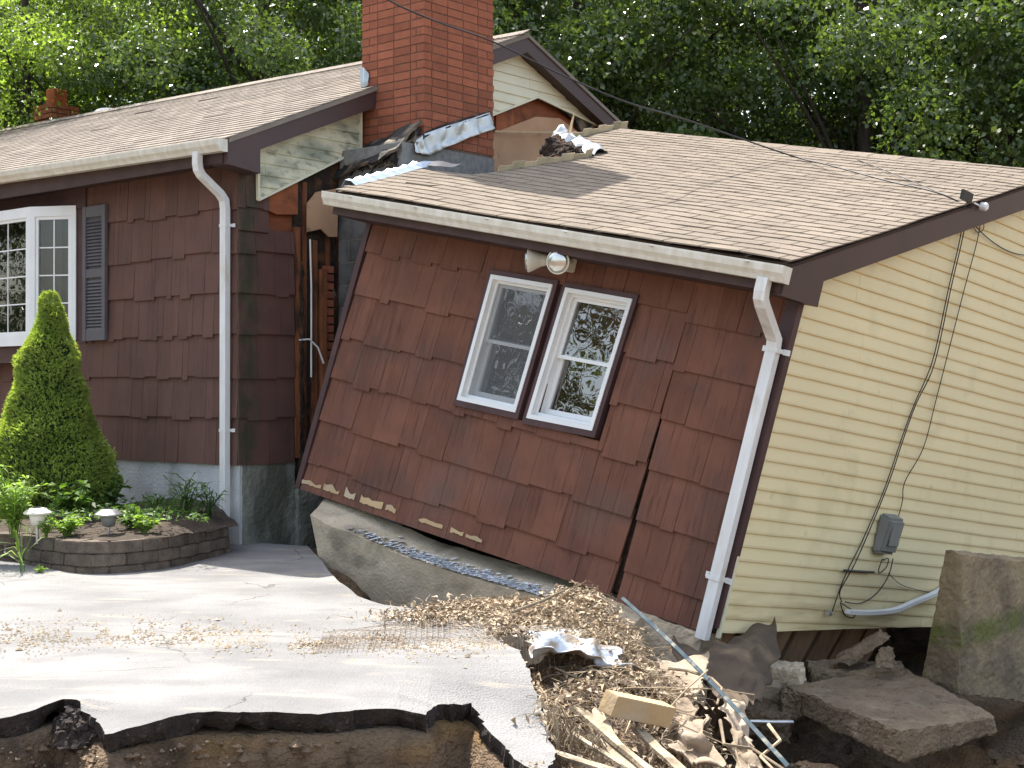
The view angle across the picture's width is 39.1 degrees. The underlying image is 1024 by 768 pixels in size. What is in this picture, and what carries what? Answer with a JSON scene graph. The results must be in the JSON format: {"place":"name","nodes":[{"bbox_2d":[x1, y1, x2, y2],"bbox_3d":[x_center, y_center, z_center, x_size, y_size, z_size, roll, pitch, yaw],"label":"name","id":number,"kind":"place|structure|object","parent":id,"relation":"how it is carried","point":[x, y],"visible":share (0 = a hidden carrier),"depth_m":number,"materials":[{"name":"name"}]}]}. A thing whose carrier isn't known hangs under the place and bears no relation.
{"place":"outdoors","nodes":[
{"label":"outdoors","id":0,"kind":"place"},
{"bbox_2d":[0,498,237,540],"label":"garden bed","id":1,"kind":"object","parent":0,"point":[182,524],"visible":0.34,"depth_m":10.97,"materials":[{"name":"soil"}]},
{"bbox_2d":[0,475,22,526],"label":"leafy plant","id":2,"kind":"object","parent":1,"relation":"on","point":[2,486],"visible":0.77,"depth_m":10.57,"materials":[{"name":"green plant"}]},
{"bbox_2d":[37,521,56,536],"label":"plant","id":3,"kind":"object","parent":1,"relation":"on","point":[46,529],"visible":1,"depth_m":10.42,"materials":[{"name":"green plant"}]},
{"bbox_2d":[0,290,123,518],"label":"dwarf spruce","id":4,"kind":"object","parent":1,"relation":"on","point":[50,430],"visible":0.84,"depth_m":11.93,"materials":[{"name":"green plant"}]},
{"bbox_2d":[42,514,89,536],"bbox_3d":[-3.244,1.042,10.496,0.362,0.173,0.269,0,0,-38],"label":"plant","id":5,"kind":"object","parent":1,"relation":"on","point":[68,525],"visible":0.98,"depth_m":10.48,"materials":[{"name":"green plant"}]},
{"bbox_2d":[42,480,95,519],"bbox_3d":[-3.457,0.937,11.332,0.431,0.393,0.432,0,0,15],"label":"broadleaf plant","id":6,"kind":"object","parent":1,"relation":"on","point":[76,501],"visible":0.75,"depth_m":11.28,"materials":[{"name":"green plant"}]},
{"bbox_2d":[95,508,122,534],"bbox_3d":[-2.961,1.035,10.571,0.200,0.247,0.200,0,0,0],"label":"solar light","id":7,"kind":"object","parent":1,"relation":"on","point":[108,516],"visible":0.98,"depth_m":10.52,"materials":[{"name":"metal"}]},
{"bbox_2d":[95,477,131,507],"bbox_3d":[-3.356,0.940,12.073,0.344,0.332,0.452,0,0,-19],"label":"broadleaf plant","id":8,"kind":"object","parent":1,"relation":"on","point":[113,494],"visible":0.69,"depth_m":12.03,"materials":[{"name":"green plant"}]},
{"bbox_2d":[49,505,192,521],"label":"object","id":9,"kind":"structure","parent":1,"relation":"on","point":[58,518],"depth_m":11.39,"materials":[{"name":"green plant"}]},
{"bbox_2d":[42,494,208,523],"bbox_3d":[-3.091,0.972,11.442,1.303,0.145,2.071,0,0,-14],"label":"ground cover","id":10,"kind":"object","parent":1,"relation":"on","point":[154,513],"visible":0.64,"depth_m":11.12,"materials":[{"name":"green plant"}]},
{"bbox_2d":[117,504,143,528],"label":"leafy plant","id":11,"kind":"object","parent":1,"relation":"on","point":[130,525],"visible":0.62,"depth_m":10.80,"materials":[{"name":"green plant"}]},
{"bbox_2d":[130,514,165,533],"bbox_3d":[-2.683,1.041,10.604,0.265,0.176,0.189,0,0,0],"label":"leafy plant","id":12,"kind":"object","parent":1,"relation":"on","point":[145,525],"visible":0.95,"depth_m":10.61,"materials":[{"name":"green plant"}]},
{"bbox_2d":[139,487,188,508],"bbox_3d":[-2.892,0.979,11.758,0.432,0.257,0.610,0,0,28],"label":"grassy plant","id":13,"kind":"object","parent":1,"relation":"on","point":[160,498],"visible":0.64,"depth_m":11.73,"materials":[{"name":"green plant"}]},
{"bbox_2d":[163,472,219,513],"bbox_3d":[-2.591,0.879,11.611,0.542,0.357,0.550,0,0,0],"label":"grassy plant","id":14,"kind":"object","parent":1,"relation":"on","point":[184,500],"visible":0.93,"depth_m":11.52,"materials":[{"name":"green plant"}]},
{"bbox_2d":[184,485,227,516],"bbox_3d":[-2.462,0.936,11.578,0.415,0.251,0.360,0,0,-27],"label":"grassy plant","id":15,"kind":"object","parent":1,"relation":"on","point":[210,509],"visible":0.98,"depth_m":11.59,"materials":[{"name":"green plant"}]},
{"bbox_2d":[0,543,556,767],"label":"driveway","id":16,"kind":"structure","parent":0,"point":[121,700],"depth_m":6.73,"materials":[{"name":"concrete"}]},
{"bbox_2d":[0,525,49,572],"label":"grassy plant","id":17,"kind":"object","parent":16,"relation":"on","point":[17,545],"visible":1,"depth_m":10.14,"materials":[{"name":"green plant"}]},
{"bbox_2d":[34,565,47,572],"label":"weed","id":18,"kind":"object","parent":16,"relation":"on","point":[39,569],"visible":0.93,"depth_m":10.11,"materials":[{"name":"green plant"}]},
{"bbox_2d":[50,704,99,752],"bbox_3d":[-1.688,1.345,5.625,0.260,0.161,0.244,0,0,0],"label":"asphalt lump","id":19,"kind":"object","parent":16,"relation":"on","point":[71,730],"visible":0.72,"depth_m":5.56,"materials":[{"name":"black asphalt"}]},
{"bbox_2d":[0,525,230,573],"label":"retaining wall","id":20,"kind":"structure","parent":16,"relation":"on","point":[86,556],"depth_m":10.38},
{"bbox_2d":[0,464,50,537],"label":"leafy plant","id":21,"kind":"object","parent":20,"relation":"on","point":[16,516],"visible":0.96,"depth_m":10.51,"materials":[{"name":"green plant"}]},
{"bbox_2d":[23,506,51,543],"bbox_3d":[-3.445,1.025,10.453,0.200,0.267,0.200,0,0,0],"label":"solar light","id":22,"kind":"object","parent":20,"relation":"on","point":[37,513],"visible":1,"depth_m":10.41,"materials":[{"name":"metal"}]},
{"bbox_2d":[0,609,507,668],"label":"dirt crumbs","id":23,"kind":"object","parent":16,"relation":"on","point":[127,637],"visible":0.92,"depth_m":7.40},
{"bbox_2d":[317,611,634,727],"bbox_3d":[-0.205,1.470,7.560,1.580,0.362,1.456,0,0,0],"label":"wire net","id":24,"kind":"object","parent":16,"relation":"on","point":[330,645],"visible":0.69,"depth_m":7.54,"materials":[{"name":"grey metal"}]},
{"bbox_2d":[1,1,935,122],"label":"sky","id":25,"kind":"structure","parent":0,"point":[58,1],"materials":[{"name":"white"}]},
{"bbox_2d":[0,533,1023,767],"bbox_3d":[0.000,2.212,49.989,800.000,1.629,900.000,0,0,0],"label":"ground","id":26,"kind":"structure","parent":0,"point":[457,743],"depth_m":6.04,"materials":[{"name":"soil"}]},
{"bbox_2d":[0,0,136,128],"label":"tree","id":27,"kind":"object","parent":26,"relation":"on","point":[7,2],"visible":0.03,"depth_m":23.18,"materials":[{"name":"green plant"}]},
{"bbox_2d":[0,0,215,131],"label":"tree","id":28,"kind":"object","parent":26,"relation":"on","point":[27,61],"visible":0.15,"depth_m":21.16,"materials":[{"name":"green plant"}]},
{"bbox_2d":[0,0,360,126],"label":"tree","id":29,"kind":"object","parent":26,"relation":"on","point":[191,8],"visible":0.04,"depth_m":22.32,"materials":[{"name":"green plant"}]},
{"bbox_2d":[3,0,362,106],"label":"tree","id":30,"kind":"object","parent":26,"relation":"on","point":[311,39],"visible":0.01,"depth_m":29.91,"materials":[{"name":"green plant"}]},
{"bbox_2d":[37,0,362,113],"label":"tree","id":31,"kind":"object","parent":26,"relation":"on","point":[266,52],"visible":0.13,"depth_m":20.66,"materials":[{"name":"green plant"}]},
{"bbox_2d":[179,1,362,73],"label":"tree","id":32,"kind":"object","parent":26,"relation":"on","point":[352,9],"depth_m":29.97,"materials":[{"name":"green plant"}]},
{"bbox_2d":[1,740,552,767],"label":"bank pebbles","id":33,"kind":"object","parent":26,"relation":"on","point":[229,764],"visible":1,"depth_m":5.57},
{"bbox_2d":[0,0,672,547],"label":"house","id":34,"kind":"structure","parent":26,"relation":"on","point":[190,258],"depth_m":12.79,"materials":[{"name":"brown wood"}]},
{"bbox_2d":[0,205,76,363],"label":"bay window","id":35,"kind":"structure","parent":34,"relation":"in","point":[38,245],"depth_m":13.69,"materials":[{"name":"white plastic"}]},
{"bbox_2d":[0,661,838,767],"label":"soil clods","id":36,"kind":"object","parent":26,"relation":"on","point":[295,746],"visible":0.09,"depth_m":5.59,"materials":[{"name":"brown soil"}]},
{"bbox_2d":[215,0,660,129],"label":"tree","id":37,"kind":"object","parent":26,"relation":"on","point":[336,17],"visible":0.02,"depth_m":22.39,"materials":[{"name":"green plant"}]},
{"bbox_2d":[310,498,646,666],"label":"fallen foundation wall","id":38,"kind":"structure","parent":26,"relation":"on","point":[377,559],"depth_m":10.68,"materials":[{"name":"concrete"}]},
{"bbox_2d":[287,580,731,767],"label":"dried leaves","id":39,"kind":"object","parent":26,"relation":"on","point":[418,612],"visible":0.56,"depth_m":7.81,"materials":[{"name":"beige plant"}]},
{"bbox_2d":[522,625,643,670],"bbox_3d":[0.360,1.377,7.518,0.617,0.183,0.511,0,0,0],"label":"plastic sheet","id":40,"kind":"object","parent":39,"relation":"on","point":[557,642],"visible":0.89,"depth_m":7.43,"materials":[{"name":"white plastic"}]},
{"bbox_2d":[327,580,782,767],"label":"dried vines","id":41,"kind":"object","parent":26,"relation":"on","point":[556,718],"visible":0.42,"depth_m":7.20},
{"bbox_2d":[569,606,623,676],"bbox_3d":[0.481,1.417,7.726,0.102,0.305,1.179,0,0,-13],"label":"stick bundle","id":42,"kind":"object","parent":41,"relation":"in","point":[580,621],"visible":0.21,"depth_m":8.05,"materials":[{"name":"beige wood"}]},
{"bbox_2d":[624,651,709,695],"bbox_3d":[0.909,1.620,7.960,0.910,0.132,0.431,0,0,-37],"label":"muddy cloth","id":43,"kind":"object","parent":41,"relation":"on","point":[701,661],"visible":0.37,"depth_m":8.07,"materials":[{"name":"beige fabric"}]},
{"bbox_2d":[555,749,613,767],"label":"plank","id":44,"kind":"object","parent":26,"relation":"on","point":[567,757],"visible":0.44,"depth_m":5.80,"materials":[{"name":"beige wood"}]},
{"bbox_2d":[352,0,834,148],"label":"tree","id":45,"kind":"object","parent":26,"relation":"on","point":[574,29],"visible":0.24,"depth_m":21.58,"materials":[{"name":"green plant"}]},
{"bbox_2d":[584,708,637,767],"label":"plank","id":46,"kind":"object","parent":26,"relation":"on","point":[601,719],"visible":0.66,"depth_m":6.05,"materials":[{"name":"beige wood"}]},
{"bbox_2d":[561,726,630,767],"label":"plank","id":47,"kind":"object","parent":46,"relation":"on","point":[608,756],"visible":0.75,"depth_m":5.91,"materials":[{"name":"beige wood"}]},
{"bbox_2d":[569,705,652,767],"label":"plank","id":48,"kind":"object","parent":46,"relation":"on","point":[614,741],"visible":0.96,"depth_m":6.03,"materials":[{"name":"beige wood"}]},
{"bbox_2d":[598,689,675,727],"bbox_3d":[0.559,1.442,6.392,0.104,0.224,0.443,0,0,44],"label":"timber block","id":49,"kind":"object","parent":46,"relation":"on","point":[625,706],"depth_m":6.33,"materials":[{"name":"beige wood"}]},
{"bbox_2d":[632,727,685,767],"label":"plank","id":50,"kind":"object","parent":26,"relation":"on","point":[655,746],"visible":1,"depth_m":6.17,"materials":[{"name":"beige wood"}]},
{"bbox_2d":[295,112,1023,740],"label":"tilted addition","id":51,"kind":"structure","parent":26,"relation":"on","point":[823,458],"depth_m":10.18,"materials":[{"name":"brown wood"}]},
{"bbox_2d":[453,269,560,419],"bbox_3d":[-0.013,-0.279,10.445,0.729,1.050,0.156,15,3,41],"label":"window","id":52,"kind":"structure","parent":51,"relation":"in","point":[469,395],"depth_m":10.51,"materials":[{"name":"white plastic"}]},
{"bbox_2d":[522,282,639,438],"bbox_3d":[0.502,-0.152,9.990,0.752,1.049,0.156,15,3,41],"label":"window","id":53,"kind":"structure","parent":51,"relation":"in","point":[552,363],"depth_m":10.04,"materials":[{"name":"white plastic"}]},
{"bbox_2d":[387,0,971,208],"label":"service cable","id":54,"kind":"object","parent":51,"relation":"attached to","point":[667,113],"visible":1,"depth_m":10.66,"materials":[{"name":"black rubber"}]},
{"bbox_2d":[857,159,971,206],"bbox_3d":[3.027,-1.561,11.070,0.074,0.637,1.866,0,0,-11],"label":"thin cable","id":55,"kind":"object","parent":51,"relation":"attached to","point":[902,177],"visible":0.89,"depth_m":11.07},
{"bbox_2d":[493,2,830,143],"bbox_3d":[2.216,-4.620,31.021,9.636,12.918,9.452,0,0,15],"label":"tree","id":56,"kind":"object","parent":26,"relation":"on","point":[500,28],"depth_m":28.91,"materials":[{"name":"green plant"}]},
{"bbox_2d":[661,697,725,767],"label":"crumpled cloth","id":57,"kind":"object","parent":26,"relation":"on","point":[696,748],"visible":0.86,"depth_m":6.77,"materials":[{"name":"beige fabric"}]},
{"bbox_2d":[621,597,789,767],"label":"metal pipe","id":58,"kind":"object","parent":26,"relation":"on","point":[769,745],"visible":1,"depth_m":7.09,"materials":[{"name":"silver metal"}]},
{"bbox_2d":[718,699,762,767],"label":"hanging tan cloth","id":59,"kind":"object","parent":58,"relation":"hanging from","point":[739,730],"visible":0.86,"depth_m":6.75,"materials":[{"name":"beige fabric"}]},
{"bbox_2d":[671,617,780,707],"bbox_3d":[1.234,1.655,8.615,0.634,0.308,1.668,0,0,18],"label":"silt fabric","id":60,"kind":"object","parent":26,"relation":"on","point":[748,658],"visible":0.8,"depth_m":8.62,"materials":[{"name":"brown fabric"}]},
{"bbox_2d":[565,0,941,156],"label":"tree","id":61,"kind":"object","parent":26,"relation":"on","point":[735,24],"visible":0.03,"depth_m":23.01,"materials":[{"name":"green plant"}]},
{"bbox_2d":[745,698,794,743],"bbox_3d":[1.616,2.120,9.194,0.379,0.232,0.686,0,0,15],"label":"concrete chunk","id":62,"kind":"object","parent":26,"relation":"on","point":[766,709],"visible":0.45,"depth_m":8.93,"materials":[{"name":"concrete"}]},
{"bbox_2d":[762,660,806,701],"bbox_3d":[1.720,1.945,9.362,0.390,0.268,0.361,0,0,19],"label":"concrete chunk","id":63,"kind":"object","parent":62,"relation":"on","point":[787,672],"visible":0.28,"depth_m":9.21,"materials":[{"name":"grey concrete"}]},
{"bbox_2d":[619,0,1023,166],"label":"tree","id":64,"kind":"object","parent":26,"relation":"on","point":[838,44],"visible":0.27,"depth_m":21.38,"materials":[{"name":"green plant"}]},
{"bbox_2d":[726,0,1016,159],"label":"tree","id":65,"kind":"object","parent":26,"relation":"on","point":[825,72],"depth_m":33.42,"materials":[{"name":"green plant"}]},
{"bbox_2d":[744,0,1023,164],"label":"tree","id":66,"kind":"object","parent":26,"relation":"on","point":[866,90],"visible":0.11,"depth_m":22.44,"materials":[{"name":"green plant"}]},
{"bbox_2d":[787,668,996,762],"bbox_3d":[2.383,1.990,8.830,1.086,0.192,1.634,0,0,-19],"label":"concrete slab","id":67,"kind":"object","parent":26,"relation":"on","point":[909,716],"depth_m":8.44,"materials":[{"name":"grey concrete"}]},
{"bbox_2d":[749,719,793,723],"bbox_3d":[1.509,1.967,8.389,0.354,0.074,0.024,0,0,-35],"label":"pipe","id":68,"kind":"object","parent":67,"relation":"attached to","point":[756,721],"visible":0.79,"depth_m":8.38,"materials":[{"name":"metal"}]},
{"bbox_2d":[779,680,808,720],"bbox_3d":[1.805,1.998,9.163,0.193,0.209,0.534,0,0,16],"label":"concrete chunk","id":69,"kind":"object","parent":67,"relation":"on","point":[790,700],"visible":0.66,"depth_m":8.94,"materials":[{"name":"concrete"}]},
{"bbox_2d":[805,659,904,682],"bbox_3d":[2.312,1.957,9.661,0.663,0.158,0.473,0,0,8],"label":"concrete slab","id":70,"kind":"object","parent":67,"relation":"on","point":[820,670],"depth_m":9.53,"materials":[{"name":"grey concrete"}]},
{"bbox_2d":[832,629,890,665],"bbox_3d":[2.353,1.771,9.683,0.480,0.182,0.295,0,0,-20],"label":"concrete post piece","id":71,"kind":"object","parent":70,"relation":"on","point":[859,650],"visible":1,"depth_m":9.61,"materials":[{"name":"concrete"}]},
{"bbox_2d":[875,646,896,669],"bbox_3d":[2.437,1.779,9.388,0.140,0.143,0.228,0,0,13],"label":"stone","id":72,"kind":"object","parent":70,"relation":"on","point":[884,657],"visible":1,"depth_m":9.32,"materials":[{"name":"stone"}]},
{"bbox_2d":[872,0,1023,160],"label":"tree","id":73,"kind":"object","parent":26,"relation":"on","point":[946,74],"depth_m":30.58,"materials":[{"name":"green plant"}]},
{"bbox_2d":[898,0,1023,167],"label":"tree","id":74,"kind":"object","parent":26,"relation":"on","point":[991,126],"visible":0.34,"depth_m":20.30,"materials":[{"name":"green plant"}]},
{"bbox_2d":[922,550,1023,701],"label":"standing wall section","id":75,"kind":"object","parent":26,"relation":"on","point":[976,643],"visible":1,"depth_m":9.55,"materials":[{"name":"concrete"}]}
]}

